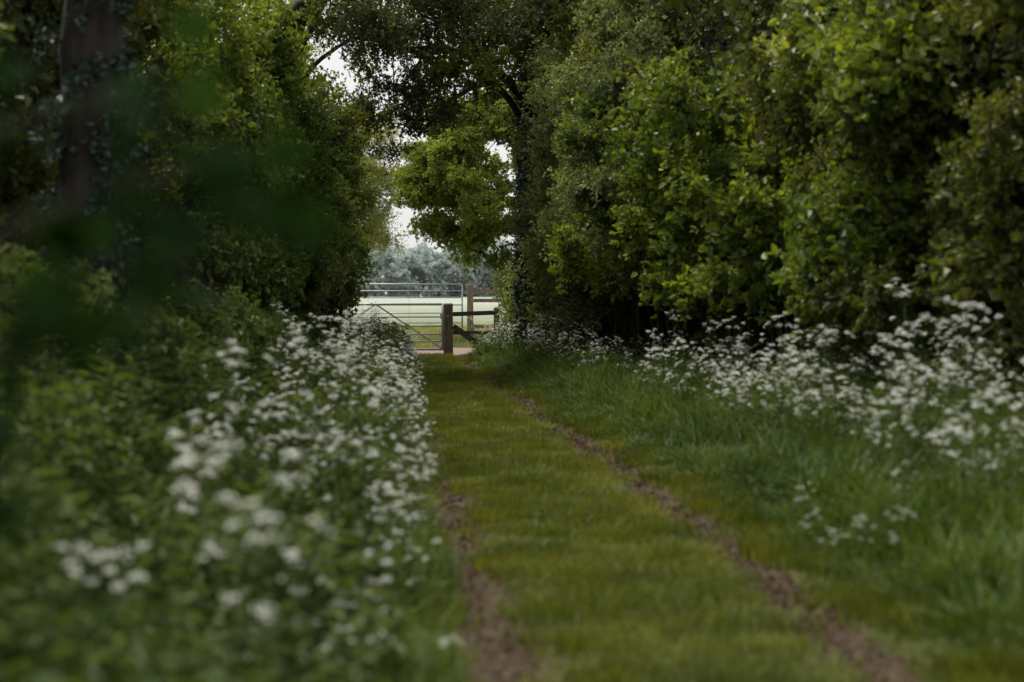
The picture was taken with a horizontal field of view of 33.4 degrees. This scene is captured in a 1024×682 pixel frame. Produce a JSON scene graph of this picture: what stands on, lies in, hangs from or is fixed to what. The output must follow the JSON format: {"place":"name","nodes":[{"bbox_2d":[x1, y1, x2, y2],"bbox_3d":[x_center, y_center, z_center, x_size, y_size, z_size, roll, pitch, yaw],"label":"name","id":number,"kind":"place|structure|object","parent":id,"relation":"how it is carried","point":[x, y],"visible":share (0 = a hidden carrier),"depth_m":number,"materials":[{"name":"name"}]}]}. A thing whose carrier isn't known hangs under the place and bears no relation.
{"place":"outdoors","nodes":[
{"label":"outdoors","id":0,"kind":"place"},
{"bbox_2d":[144,0,520,288],"label":"sky","id":1,"kind":"structure","parent":0,"point":[336,64],"materials":[{"name":"white"}]},
{"bbox_2d":[0,292,1022,681],"bbox_3d":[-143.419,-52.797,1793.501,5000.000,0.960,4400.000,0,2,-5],"label":"ground","id":2,"kind":"structure","parent":0,"point":[858,636],"depth_m":7.79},
{"bbox_2d":[27,0,158,401],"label":"ivy covered tree","id":3,"kind":"object","parent":2,"relation":"on","point":[91,50],"visible":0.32,"depth_m":12.05,"materials":[{"name":"green plant"}]},
{"bbox_2d":[0,0,188,311],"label":"shaded hedge","id":4,"kind":"object","parent":2,"relation":"on","point":[25,172],"visible":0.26,"depth_m":14.17,"materials":[{"name":"green plant"}]},
{"bbox_2d":[0,0,345,549],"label":"maple sapling","id":5,"kind":"object","parent":2,"relation":"on","point":[48,302],"visible":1,"depth_m":2.02,"materials":[{"name":"green plant"}]},
{"bbox_2d":[0,0,383,385],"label":"elder hedge","id":6,"kind":"object","parent":2,"relation":"on","point":[265,77],"visible":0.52,"depth_m":21.71,"materials":[{"name":"green plant"}]},
{"bbox_2d":[148,0,327,77],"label":"tree","id":7,"kind":"object","parent":2,"relation":"on","point":[312,51],"depth_m":51.54,"materials":[{"name":"green plant"}]},
{"bbox_2d":[51,287,462,681],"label":"cow parsley","id":8,"kind":"object","parent":2,"relation":"on","point":[400,399],"visible":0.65,"depth_m":8.54,"materials":[{"name":"white plant"}]},
{"bbox_2d":[123,0,436,314],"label":"ash tree","id":9,"kind":"object","parent":2,"relation":"on","point":[308,10],"visible":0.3,"depth_m":29.80,"materials":[{"name":"green plant"}]},
{"bbox_2d":[325,88,422,256],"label":"tree","id":10,"kind":"object","parent":2,"relation":"on","point":[375,223],"visible":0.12,"depth_m":57.16,"materials":[{"name":"green plant"}]},
{"bbox_2d":[355,283,462,334],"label":"metal field gate","id":11,"kind":"structure","parent":2,"relation":"on","point":[461,297],"depth_m":45.92,"materials":[{"name":"metal"}]},
{"bbox_2d":[348,322,502,346],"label":"field grass","id":12,"kind":"structure","parent":2,"relation":"on","point":[432,330],"depth_m":46.55,"materials":[{"name":"green plant"}]},
{"bbox_2d":[355,236,512,296],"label":"distant trees","id":13,"kind":"object","parent":2,"relation":"on","point":[419,264],"visible":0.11,"depth_m":301.24,"materials":[{"name":"plant"}]},
{"bbox_2d":[443,303,452,354],"bbox_3d":[-1.458,-0.141,39.021,0.220,1.458,0.220,0,2,-5],"label":"gate post","id":14,"kind":"object","parent":2,"relation":"on","point":[448,331],"visible":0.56,"depth_m":38.91,"materials":[{"name":"brown wood"}]},
{"bbox_2d":[347,303,448,350],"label":"metal field gate","id":15,"kind":"structure","parent":14,"relation":"attached to","point":[441,316],"depth_m":38.94,"materials":[{"name":"metal"}]},
{"bbox_2d":[389,79,523,279],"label":"oak tree","id":16,"kind":"object","parent":2,"relation":"on","point":[440,173],"visible":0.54,"depth_m":46.59,"materials":[{"name":"green plant"}]},
{"bbox_2d":[297,0,643,346],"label":"ivy covered oak tree","id":17,"kind":"object","parent":2,"relation":"on","point":[503,23],"visible":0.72,"depth_m":29.28,"materials":[{"name":"green plant"}]},
{"bbox_2d":[453,308,499,345],"bbox_3d":[-0.844,-0.096,39.408,1.222,1.345,0.165,-1,2,-23],"label":"wooden fence","id":18,"kind":"object","parent":2,"relation":"on","point":[461,332],"visible":0.47,"depth_m":39.31,"materials":[{"name":"brown wood"}]},
{"bbox_2d":[467,284,514,343],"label":"wooden fence","id":19,"kind":"object","parent":2,"relation":"on","point":[470,292],"visible":0.28,"depth_m":44.29,"materials":[{"name":"brown wood"}]},
{"bbox_2d":[0,283,1023,681],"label":"nettles","id":20,"kind":"object","parent":2,"relation":"on","point":[46,469],"visible":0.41,"depth_m":7.25,"materials":[{"name":"green plant"}]},
{"bbox_2d":[0,331,1023,681],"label":"tall grass","id":21,"kind":"structure","parent":2,"relation":"on","point":[968,555],"depth_m":9.65,"materials":[{"name":"green plant"}]},
{"bbox_2d":[488,0,731,362],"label":"hawthorn hedge","id":22,"kind":"object","parent":2,"relation":"on","point":[554,184],"visible":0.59,"depth_m":26.01,"materials":[{"name":"green plant"}]},
{"bbox_2d":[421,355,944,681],"bbox_3d":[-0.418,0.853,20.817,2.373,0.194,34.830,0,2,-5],"label":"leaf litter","id":23,"kind":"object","parent":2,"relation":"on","point":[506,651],"visible":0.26,"depth_m":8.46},
{"bbox_2d":[468,273,1023,606],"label":"cow parsley","id":24,"kind":"object","parent":2,"relation":"on","point":[798,368],"visible":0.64,"depth_m":12.32,"materials":[{"name":"white plant"}]},
{"bbox_2d":[502,0,1023,402],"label":"field maple trees","id":25,"kind":"object","parent":2,"relation":"on","point":[739,32],"visible":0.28,"depth_m":19.27,"materials":[{"name":"green plant"}]},
{"bbox_2d":[543,0,1023,401],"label":"hazel hedge","id":26,"kind":"object","parent":2,"relation":"on","point":[736,199],"visible":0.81,"depth_m":17.75,"materials":[{"name":"green plant"}]},
{"bbox_2d":[779,0,1023,394],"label":"blackthorn hedge","id":27,"kind":"object","parent":2,"relation":"on","point":[983,250],"visible":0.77,"depth_m":13.14,"materials":[{"name":"green plant"}]},
{"bbox_2d":[360,351,1023,681],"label":"grass path","id":28,"kind":"structure","parent":0,"point":[473,401],"depth_m":8.86,"materials":[{"name":"green plant"}]}
]}

